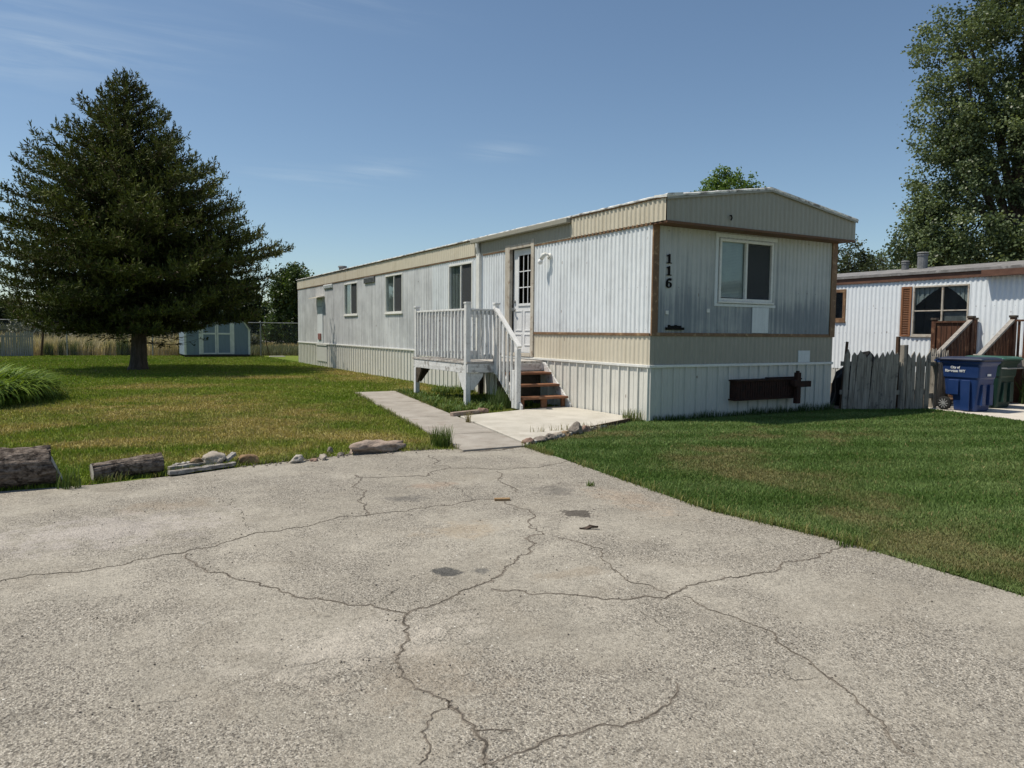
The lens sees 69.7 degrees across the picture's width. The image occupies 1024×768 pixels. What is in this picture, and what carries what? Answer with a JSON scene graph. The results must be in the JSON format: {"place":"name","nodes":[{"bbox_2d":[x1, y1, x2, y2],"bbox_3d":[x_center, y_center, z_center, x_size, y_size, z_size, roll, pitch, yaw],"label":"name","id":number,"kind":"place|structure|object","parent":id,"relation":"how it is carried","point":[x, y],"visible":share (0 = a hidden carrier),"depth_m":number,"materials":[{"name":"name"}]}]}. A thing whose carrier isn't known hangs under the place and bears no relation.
{"place":"outdoors","nodes":[
{"label":"outdoors","id":0,"kind":"place"},
{"bbox_2d":[0,331,178,355],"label":"tall dry grass","id":1,"kind":"structure","parent":0,"point":[37,348],"depth_m":37.94,"materials":[{"name":"beige plant"}]},
{"bbox_2d":[69,341,297,346],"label":"field grass","id":2,"kind":"structure","parent":0,"point":[270,343],"depth_m":63.51,"materials":[{"name":"green plant"}]},
{"bbox_2d":[250,342,297,355],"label":"field grass","id":3,"kind":"structure","parent":0,"point":[272,349],"depth_m":40.32,"materials":[{"name":"green plant"}]},
{"bbox_2d":[0,355,558,490],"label":"lawn","id":4,"kind":"structure","parent":0,"point":[293,358],"depth_m":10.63,"materials":[{"name":"plant"}]},
{"bbox_2d":[0,331,32,355],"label":"picket fence","id":5,"kind":"object","parent":4,"relation":"on","point":[23,343],"visible":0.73,"depth_m":34.93,"materials":[{"name":"grey wood"}]},
{"bbox_2d":[0,445,61,487],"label":"log","id":6,"kind":"object","parent":4,"relation":"on","point":[23,466],"visible":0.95,"depth_m":6.35,"materials":[{"name":"grey wood"}]},
{"bbox_2d":[0,360,72,405],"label":"daylily clump","id":7,"kind":"object","parent":4,"relation":"on","point":[16,386],"visible":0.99,"depth_m":13.55,"materials":[{"name":"green plant"}]},
{"bbox_2d":[90,452,164,480],"bbox_3d":[-3.620,0.772,6.919,0.606,0.210,0.203,-3,5,-40],"label":"log","id":8,"kind":"object","parent":4,"relation":"on","point":[143,464],"visible":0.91,"depth_m":6.86,"materials":[{"name":"grey wood"}]},
{"bbox_2d":[0,66,295,369],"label":"spruce tree","id":9,"kind":"object","parent":4,"relation":"on","point":[136,254],"visible":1,"depth_m":22.77,"materials":[{"name":"green plant"}]},
{"bbox_2d":[172,461,189,464],"bbox_3d":[-3.292,0.813,7.440,0.066,0.058,0.282,4,5,37],"label":"plank","id":10,"kind":"object","parent":4,"relation":"on","point":[181,463],"visible":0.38,"depth_m":7.38,"materials":[{"name":"grey wood"}]},
{"bbox_2d":[168,462,203,469],"bbox_3d":[-3.182,0.809,7.399,0.078,0.043,0.544,4,5,40],"label":"plank","id":11,"kind":"object","parent":4,"relation":"on","point":[186,465],"visible":0.49,"depth_m":7.30,"materials":[{"name":"grey wood"}]},
{"bbox_2d":[190,457,203,462],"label":"rock","id":12,"kind":"object","parent":11,"relation":"on","point":[196,460],"visible":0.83,"depth_m":7.40,"materials":[{"name":"stone"}]},
{"bbox_2d":[201,451,225,464],"bbox_3d":[-3.024,0.749,7.449,0.235,0.142,0.185,-2,5,-30],"label":"rock","id":13,"kind":"object","parent":11,"relation":"on","point":[215,457],"visible":0.82,"depth_m":7.39,"materials":[{"name":"grey stone"}]},
{"bbox_2d":[224,452,235,461],"bbox_3d":[-2.897,0.749,7.551,0.074,0.087,0.117,3,5,29],"label":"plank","id":14,"kind":"object","parent":13,"relation":"on","point":[230,456],"visible":0.94,"depth_m":7.53,"materials":[{"name":"grey wood"}]},
{"bbox_2d":[179,312,250,356],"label":"garden shed","id":15,"kind":"structure","parent":4,"relation":"on","point":[231,339],"depth_m":36.58,"materials":[{"name":"blue"}]},
{"bbox_2d":[202,322,216,353],"bbox_3d":[-14.948,-2.328,36.292,0.680,1.700,0.037,-2,5,-30],"label":"door","id":16,"kind":"structure","parent":15,"relation":"in","point":[210,346],"depth_m":36.32,"materials":[{"name":"blue"}]},
{"bbox_2d":[217,323,231,353],"bbox_3d":[-14.340,-2.347,36.638,0.680,1.700,0.037,-2,5,-30],"label":"door","id":17,"kind":"structure","parent":15,"relation":"in","point":[224,340],"depth_m":36.65,"materials":[{"name":"blue"}]},
{"bbox_2d":[236,454,259,464],"bbox_3d":[-2.746,0.782,7.646,0.228,0.114,0.140,-1,4,-20],"label":"rock","id":18,"kind":"object","parent":4,"relation":"on","point":[249,457],"visible":0.88,"depth_m":7.59,"materials":[{"name":"stone"}]},
{"bbox_2d":[349,439,405,453],"bbox_3d":[-1.558,0.709,8.491,0.735,0.162,0.272,-2,5,-36],"label":"rock","id":19,"kind":"object","parent":4,"relation":"on","point":[370,446],"visible":0.98,"depth_m":8.37,"materials":[{"name":"grey stone"}]},
{"bbox_2d":[239,422,626,466],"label":"edge gravel","id":20,"kind":"structure","parent":4,"relation":"on","point":[399,450],"depth_m":8.19,"materials":[{"name":"grey gravel"}]},
{"bbox_2d":[592,418,629,426],"bbox_3d":[1.506,0.599,11.134,0.030,0.055,1.253,3,5,36],"label":"edging board","id":21,"kind":"object","parent":20,"relation":"on","point":[620,421],"visible":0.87,"depth_m":11.27,"materials":[{"name":"wood"}]},
{"bbox_2d":[428,424,453,447],"bbox_3d":[-0.852,0.622,8.906,0.362,0.279,0.356,-2,5,-30],"label":"grass tuft","id":22,"kind":"object","parent":4,"relation":"on","point":[443,440],"visible":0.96,"depth_m":8.87,"materials":[{"name":"green plant"}]},
{"bbox_2d":[397,384,532,412],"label":"porch weeds","id":23,"kind":"object","parent":4,"relation":"on","point":[454,404],"visible":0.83,"depth_m":13.94,"materials":[{"name":"green plant"}]},
{"bbox_2d":[477,408,488,413],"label":"rock","id":24,"kind":"object","parent":4,"relation":"on","point":[484,410],"visible":0.72,"depth_m":12.43,"materials":[{"name":"brown stone"}]},
{"bbox_2d":[412,302,570,409],"bbox_3d":[-0.519,-0.598,14.566,1.671,1.955,3.632,-2,5,-30],"label":"porch","id":25,"kind":"object","parent":4,"relation":"on","point":[520,379],"visible":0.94,"depth_m":13.68,"materials":[{"name":"white paint"}]},
{"bbox_2d":[480,385,510,408],"bbox_3d":[-0.249,0.225,13.361,0.707,0.451,0.610,-2,5,-30],"label":"grass tuft","id":26,"kind":"object","parent":4,"relation":"on","point":[500,394],"visible":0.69,"depth_m":13.28,"materials":[{"name":"green plant"}]},
{"bbox_2d":[355,391,524,451],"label":"path","id":27,"kind":"structure","parent":0,"point":[469,436],"depth_m":11.01,"materials":[{"name":"concrete"}]},
{"bbox_2d":[450,410,479,415],"bbox_3d":[-0.775,0.480,12.137,0.090,0.075,0.595,4,6,44],"label":"edging brick","id":28,"kind":"object","parent":27,"relation":"on","point":[459,413],"visible":0.94,"depth_m":12.06,"materials":[{"name":"stone"}]},
{"bbox_2d":[463,411,472,421],"bbox_3d":[-0.668,0.486,11.148,0.183,0.236,0.147,-2,5,-30],"label":"grass tuft","id":29,"kind":"object","parent":27,"relation":"on","point":[467,418],"visible":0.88,"depth_m":11.17,"materials":[{"name":"green plant"}]},
{"bbox_2d":[84,390,912,565],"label":"path edge grass","id":30,"kind":"structure","parent":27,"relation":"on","point":[779,522],"depth_m":6.53,"materials":[{"name":"green plant"}]},
{"bbox_2d":[0,0,1022,323],"label":"sky","id":31,"kind":"structure","parent":0,"point":[358,132],"materials":[{"name":"blue"}]},
{"bbox_2d":[0,447,1023,767],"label":"driveway","id":32,"kind":"structure","parent":0,"point":[938,683],"depth_m":3.44,"materials":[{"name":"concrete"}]},
{"bbox_2d":[54,461,82,489],"bbox_3d":[-3.856,0.792,6.399,0.245,0.236,0.240,-2,5,-30],"label":"grass tuft","id":33,"kind":"object","parent":32,"relation":"on","point":[67,479],"visible":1,"depth_m":6.40,"materials":[{"name":"green plant"}]},
{"bbox_2d":[167,461,235,474],"bbox_3d":[-3.039,0.828,7.228,0.092,0.045,0.671,4,5,40],"label":"plank","id":34,"kind":"object","parent":32,"relation":"on","point":[194,469],"visible":0.99,"depth_m":7.17,"materials":[{"name":"grey wood"}]},
{"bbox_2d":[289,454,303,462],"bbox_3d":[-2.278,0.791,7.771,0.180,0.086,0.115,-12,13,-72],"label":"rock","id":35,"kind":"object","parent":32,"relation":"on","point":[297,458],"visible":1,"depth_m":7.73,"materials":[{"name":"grey stone"}]},
{"bbox_2d":[319,454,326,460],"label":"rock","id":36,"kind":"object","parent":32,"relation":"on","point":[322,457],"visible":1,"depth_m":7.92,"materials":[{"name":"grey stone"}]},
{"bbox_2d":[5,448,990,767],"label":"loose grit","id":37,"kind":"object","parent":32,"relation":"on","point":[479,594],"visible":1,"depth_m":3.69,"materials":[{"name":"grey gravel"}]},
{"bbox_2d":[494,498,509,500],"bbox_3d":[-0.081,0.956,6.109,0.130,0.018,0.035,0,4,-7],"label":"wood chip","id":38,"kind":"object","parent":32,"relation":"on","point":[500,499],"visible":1,"depth_m":6.09,"materials":[{"name":"brown wood"}]},
{"bbox_2d":[579,525,597,529],"bbox_3d":[0.547,1.024,5.246,0.134,0.035,0.034,0,4,-4],"label":"dry leaf","id":39,"kind":"object","parent":32,"relation":"on","point":[588,527],"visible":1,"depth_m":5.24,"materials":[{"name":"brown plant"}]},
{"bbox_2d":[586,481,594,485],"bbox_3d":[0.721,0.906,6.723,0.082,0.053,0.090,-2,5,-30],"label":"grass tuft","id":40,"kind":"object","parent":32,"relation":"on","point":[591,484],"visible":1,"depth_m":6.72,"materials":[{"name":"green plant"}]},
{"bbox_2d":[836,534,854,547],"bbox_3d":[2.219,1.041,4.895,0.101,0.073,0.097,0,4,-8],"label":"grass tuft","id":41,"kind":"object","parent":32,"relation":"on","point":[844,544],"visible":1,"depth_m":4.88,"materials":[{"name":"green plant"}]},
{"bbox_2d":[54,342,1023,594],"bbox_3d":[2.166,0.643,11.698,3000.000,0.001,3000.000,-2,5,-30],"label":"ground","id":42,"kind":"structure","parent":0,"point":[565,459],"depth_m":6.81,"materials":[{"name":"plant"}]},
{"bbox_2d":[0,292,58,334],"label":"tree","id":43,"kind":"object","parent":42,"relation":"on","point":[2,310],"visible":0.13,"depth_m":68.85,"materials":[{"name":"green plant"}]},
{"bbox_2d":[0,318,73,340],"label":"shrub","id":44,"kind":"object","parent":42,"relation":"on","point":[25,328],"visible":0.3,"depth_m":55.48,"materials":[{"name":"green plant"}]},
{"bbox_2d":[33,320,44,355],"bbox_3d":[-22.881,-2.251,35.516,0.651,1.910,0.121,-1,4,-23],"label":"leaning post","id":45,"kind":"object","parent":42,"relation":"on","point":[42,344],"visible":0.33,"depth_m":35.56,"materials":[{"name":"wood"}]},
{"bbox_2d":[0,334,179,355],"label":"green weeds","id":46,"kind":"object","parent":42,"relation":"on","point":[60,348],"visible":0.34,"depth_m":37.21,"materials":[{"name":"green plant"}]},
{"bbox_2d":[76,333,166,340],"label":"shrub","id":47,"kind":"object","parent":42,"relation":"on","point":[114,337],"visible":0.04,"depth_m":61.43,"materials":[{"name":"green plant"}]},
{"bbox_2d":[0,319,297,355],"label":"chain link fence","id":48,"kind":"object","parent":42,"relation":"on","point":[153,354],"visible":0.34,"depth_m":37.49,"materials":[{"name":"metal"}]},
{"bbox_2d":[124,320,183,340],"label":"tree","id":49,"kind":"object","parent":42,"relation":"on","point":[173,335],"visible":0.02,"depth_m":74.19,"materials":[{"name":"green plant"}]},
{"bbox_2d":[213,273,271,336],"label":"tree","id":50,"kind":"object","parent":42,"relation":"on","point":[255,303],"visible":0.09,"depth_m":73.06,"materials":[{"name":"green plant"}]},
{"bbox_2d":[250,330,263,345],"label":"shrub","id":51,"kind":"object","parent":42,"relation":"on","point":[252,341],"visible":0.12,"depth_m":56.05,"materials":[{"name":"green plant"}]},
{"bbox_2d":[257,261,313,344],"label":"tree","id":52,"kind":"object","parent":42,"relation":"on","point":[283,305],"visible":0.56,"depth_m":64.38,"materials":[{"name":"green plant"}]},
{"bbox_2d":[521,437,534,444],"bbox_3d":[0.209,0.717,9.204,0.156,0.104,0.231,4,5,36],"label":"rock","id":53,"kind":"object","parent":42,"relation":"on","point":[529,440],"visible":0.57,"depth_m":9.14,"materials":[{"name":"stone"}]},
{"bbox_2d":[561,431,570,436],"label":"rock","id":54,"kind":"object","parent":42,"relation":"on","point":[566,433],"visible":0.58,"depth_m":9.95,"materials":[{"name":"stone"}]},
{"bbox_2d":[296,187,858,420],"bbox_3d":[-1.576,-2.112,22.348,4.786,3.872,23.331,-2,5,-30],"label":"mobile home","id":55,"kind":"object","parent":42,"relation":"on","point":[677,303],"visible":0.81,"depth_m":12.97,"materials":[{"name":"white metal"}]},
{"bbox_2d":[343,282,357,315],"bbox_3d":[-5.434,-2.867,24.931,0.135,1.125,1.520,-2,5,-30],"label":"window","id":56,"kind":"structure","parent":55,"relation":"in","point":[350,289],"depth_m":24.92,"materials":[{"name":"glass"}]},
{"bbox_2d":[384,273,402,314],"bbox_3d":[-3.175,-2.634,21.507,0.670,1.220,1.500,-2,5,-30],"label":"window","id":57,"kind":"structure","parent":55,"relation":"in","point":[393,282],"depth_m":21.35,"materials":[{"name":"glass"}]},
{"bbox_2d":[448,261,472,308],"bbox_3d":[-0.969,-2.302,17.639,0.670,1.250,1.410,-2,5,-30],"label":"window","id":58,"kind":"structure","parent":55,"relation":"in","point":[460,275],"depth_m":17.51,"materials":[{"name":"glass"}]},
{"bbox_2d":[511,247,530,352],"bbox_3d":[0.215,-1.702,15.061,0.148,2.127,0.840,-2,5,-30],"label":"door","id":59,"kind":"structure","parent":55,"relation":"in","point":[522,257],"depth_m":15.11,"materials":[{"name":"paint"}]},
{"bbox_2d":[717,238,773,304],"bbox_3d":[3.849,-1.939,12.788,1.380,1.130,0.670,-2,5,-30],"label":"window","id":60,"kind":"structure","parent":55,"relation":"in","point":[745,273],"depth_m":12.56,"materials":[{"name":"glass"}]},
{"bbox_2d":[690,164,765,191],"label":"tree","id":61,"kind":"object","parent":42,"relation":"on","point":[730,182],"visible":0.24,"depth_m":46.65,"materials":[{"name":"green plant"}]},
{"bbox_2d":[651,401,834,421],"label":"edge grass","id":62,"kind":"structure","parent":42,"relation":"on","point":[762,410],"depth_m":12.75,"materials":[{"name":"green plant"}]},
{"bbox_2d":[837,234,891,273],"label":"tree","id":63,"kind":"object","parent":42,"relation":"on","point":[864,265],"visible":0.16,"depth_m":59.72,"materials":[{"name":"green plant"}]},
{"bbox_2d":[839,345,906,409],"bbox_3d":[6.846,-0.121,13.925,1.259,1.240,0.116,0,4,-4],"label":"picket fence","id":64,"kind":"object","parent":42,"relation":"on","point":[881,391],"visible":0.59,"depth_m":13.90,"materials":[{"name":"grey wood"}]},
{"bbox_2d":[872,235,968,270],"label":"tree","id":65,"kind":"object","parent":42,"relation":"on","point":[889,259],"visible":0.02,"depth_m":59.81,"materials":[{"name":"green plant"}]},
{"bbox_2d":[905,351,938,408],"bbox_3d":[7.857,-0.065,14.096,0.792,1.124,0.165,-1,4,-21],"label":"picket fence","id":66,"kind":"object","parent":42,"relation":"on","point":[917,392],"visible":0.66,"depth_m":14.03,"materials":[{"name":"grey wood"}]},
{"bbox_2d":[831,252,1023,392],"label":"mobile home","id":67,"kind":"object","parent":42,"relation":"on","point":[878,312],"visible":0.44,"depth_m":19.30,"materials":[{"name":"white siding"},{"name":"metal"},{"name":"glass"}]},
{"bbox_2d":[835,289,846,322],"bbox_3d":[9.513,-2.280,21.465,0.670,1.010,1.040,-2,5,-30],"label":"window","id":68,"kind":"structure","parent":67,"relation":"in","point":[840,293],"depth_m":21.17,"materials":[{"name":"black glass"}]},
{"bbox_2d":[910,284,969,336],"bbox_3d":[11.072,-1.865,18.740,0.670,1.380,1.520,-2,5,-30],"label":"window","id":69,"kind":"structure","parent":67,"relation":"in","point":[943,302],"depth_m":19.03,"materials":[{"name":"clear glass"}]},
{"bbox_2d":[868,0,1023,269],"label":"cottonwood tree","id":70,"kind":"object","parent":42,"relation":"on","point":[962,139],"visible":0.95,"depth_m":25.30,"materials":[{"name":"green plant"}]},
{"bbox_2d":[460,406,632,444],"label":"patio","id":71,"kind":"structure","parent":0,"point":[515,424],"depth_m":11.45,"materials":[{"name":"concrete"}]},
{"bbox_2d":[533,436,547,442],"bbox_3d":[0.365,0.712,9.424,0.238,0.086,0.202,-2,5,-30],"label":"rock","id":72,"kind":"object","parent":71,"relation":"on","point":[541,438],"visible":0.69,"depth_m":9.38,"materials":[{"name":"grey stone"}]},
{"bbox_2d":[545,433,557,440],"bbox_3d":[0.498,0.691,9.625,0.164,0.101,0.247,4,5,41],"label":"rock","id":73,"kind":"object","parent":71,"relation":"on","point":[550,436],"visible":0.55,"depth_m":9.56,"materials":[{"name":"grey stone"}]},
{"bbox_2d":[553,432,563,437],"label":"rock","id":74,"kind":"object","parent":71,"relation":"on","point":[559,434],"visible":0.64,"depth_m":9.79,"materials":[{"name":"grey stone"}]},
{"bbox_2d":[530,421,617,431],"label":"patio edge weeds","id":75,"kind":"object","parent":71,"relation":"on","point":[597,426],"visible":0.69,"depth_m":10.52,"materials":[{"name":"green plant"}]},
{"bbox_2d":[567,421,582,434],"bbox_3d":[0.874,0.610,10.213,0.195,0.188,0.291,2,4,15],"label":"rock","id":76,"kind":"object","parent":71,"relation":"on","point":[575,428],"visible":0.82,"depth_m":10.14,"materials":[{"name":"grey stone"}]},
{"bbox_2d":[582,425,590,431],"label":"rock","id":77,"kind":"object","parent":71,"relation":"on","point":[585,428],"visible":0.56,"depth_m":10.38,"materials":[{"name":"stone"}]},
{"bbox_2d":[621,408,644,421],"bbox_3d":[1.940,0.481,11.716,0.398,0.216,0.337,-1,4,-18],"label":"grass tuft","id":78,"kind":"object","parent":71,"relation":"on","point":[628,415],"visible":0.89,"depth_m":11.71,"materials":[{"name":"green plant"}]},
{"bbox_2d":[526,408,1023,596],"bbox_3d":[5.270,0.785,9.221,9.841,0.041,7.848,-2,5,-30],"label":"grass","id":79,"kind":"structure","parent":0,"point":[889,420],"depth_m":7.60,"materials":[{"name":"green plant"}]},
{"bbox_2d":[830,383,952,408],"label":"side yard","id":80,"kind":"structure","parent":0,"point":[836,406],"depth_m":14.68,"materials":[{"name":"green plant"}]},
{"bbox_2d":[839,342,848,408],"bbox_3d":[6.333,-0.159,14.041,0.262,1.299,0.056,-3,6,-44],"label":"leaning pole","id":81,"kind":"object","parent":80,"relation":"on","point":[846,349],"visible":0.59,"depth_m":14.03,"materials":[{"name":"wood"}]},
{"bbox_2d":[830,351,873,405],"bbox_3d":[7.132,-0.105,14.873,1.603,1.141,1.207,-2,5,-30],"label":"covered heap","id":82,"kind":"object","parent":80,"relation":"on","point":[835,389],"visible":0.11,"depth_m":14.64,"materials":[{"name":"black paint"}]},
{"bbox_2d":[895,337,900,406],"bbox_3d":[7.493,-0.223,14.322,0.060,1.400,0.060,-2,5,-30],"label":"wooden post","id":83,"kind":"object","parent":80,"relation":"on","point":[898,340],"visible":0.46,"depth_m":14.28,"materials":[{"name":"wood"}]},
{"bbox_2d":[929,348,948,403],"bbox_3d":[8.742,-0.157,15.117,0.075,1.181,1.843,4,5,41],"label":"picket fence","id":84,"kind":"object","parent":80,"relation":"on","point":[940,383],"visible":0.41,"depth_m":15.18,"materials":[{"name":"grey wood"}]},
{"bbox_2d":[930,315,1023,402],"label":"porch","id":85,"kind":"object","parent":80,"relation":"on","point":[956,338],"visible":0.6,"depth_m":15.93,"materials":[{"name":"brown wood"}]},
{"bbox_2d":[928,403,1023,420],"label":"concrete driveway","id":86,"kind":"structure","parent":0,"point":[1014,411],"depth_m":13.59,"materials":[{"name":"concrete"}]},
{"bbox_2d":[934,356,1003,411],"bbox_3d":[8.545,-0.009,13.799,0.718,1.005,0.912,-2,5,-30],"label":"wheelie bin","id":87,"kind":"object","parent":86,"relation":"on","point":[969,382],"visible":1,"depth_m":13.54,"materials":[{"name":"blue plastic"}]},
{"bbox_2d":[969,355,1023,407],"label":"wheelie bin","id":88,"kind":"object","parent":86,"relation":"on","point":[1003,383],"visible":0.31,"depth_m":14.21,"materials":[{"name":"green plastic"}]},
{"bbox_2d":[1015,375,1023,403],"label":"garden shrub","id":89,"kind":"object","parent":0,"point":[1021,396],"visible":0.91,"depth_m":15.22,"materials":[{"name":"green plant"}]}
]}

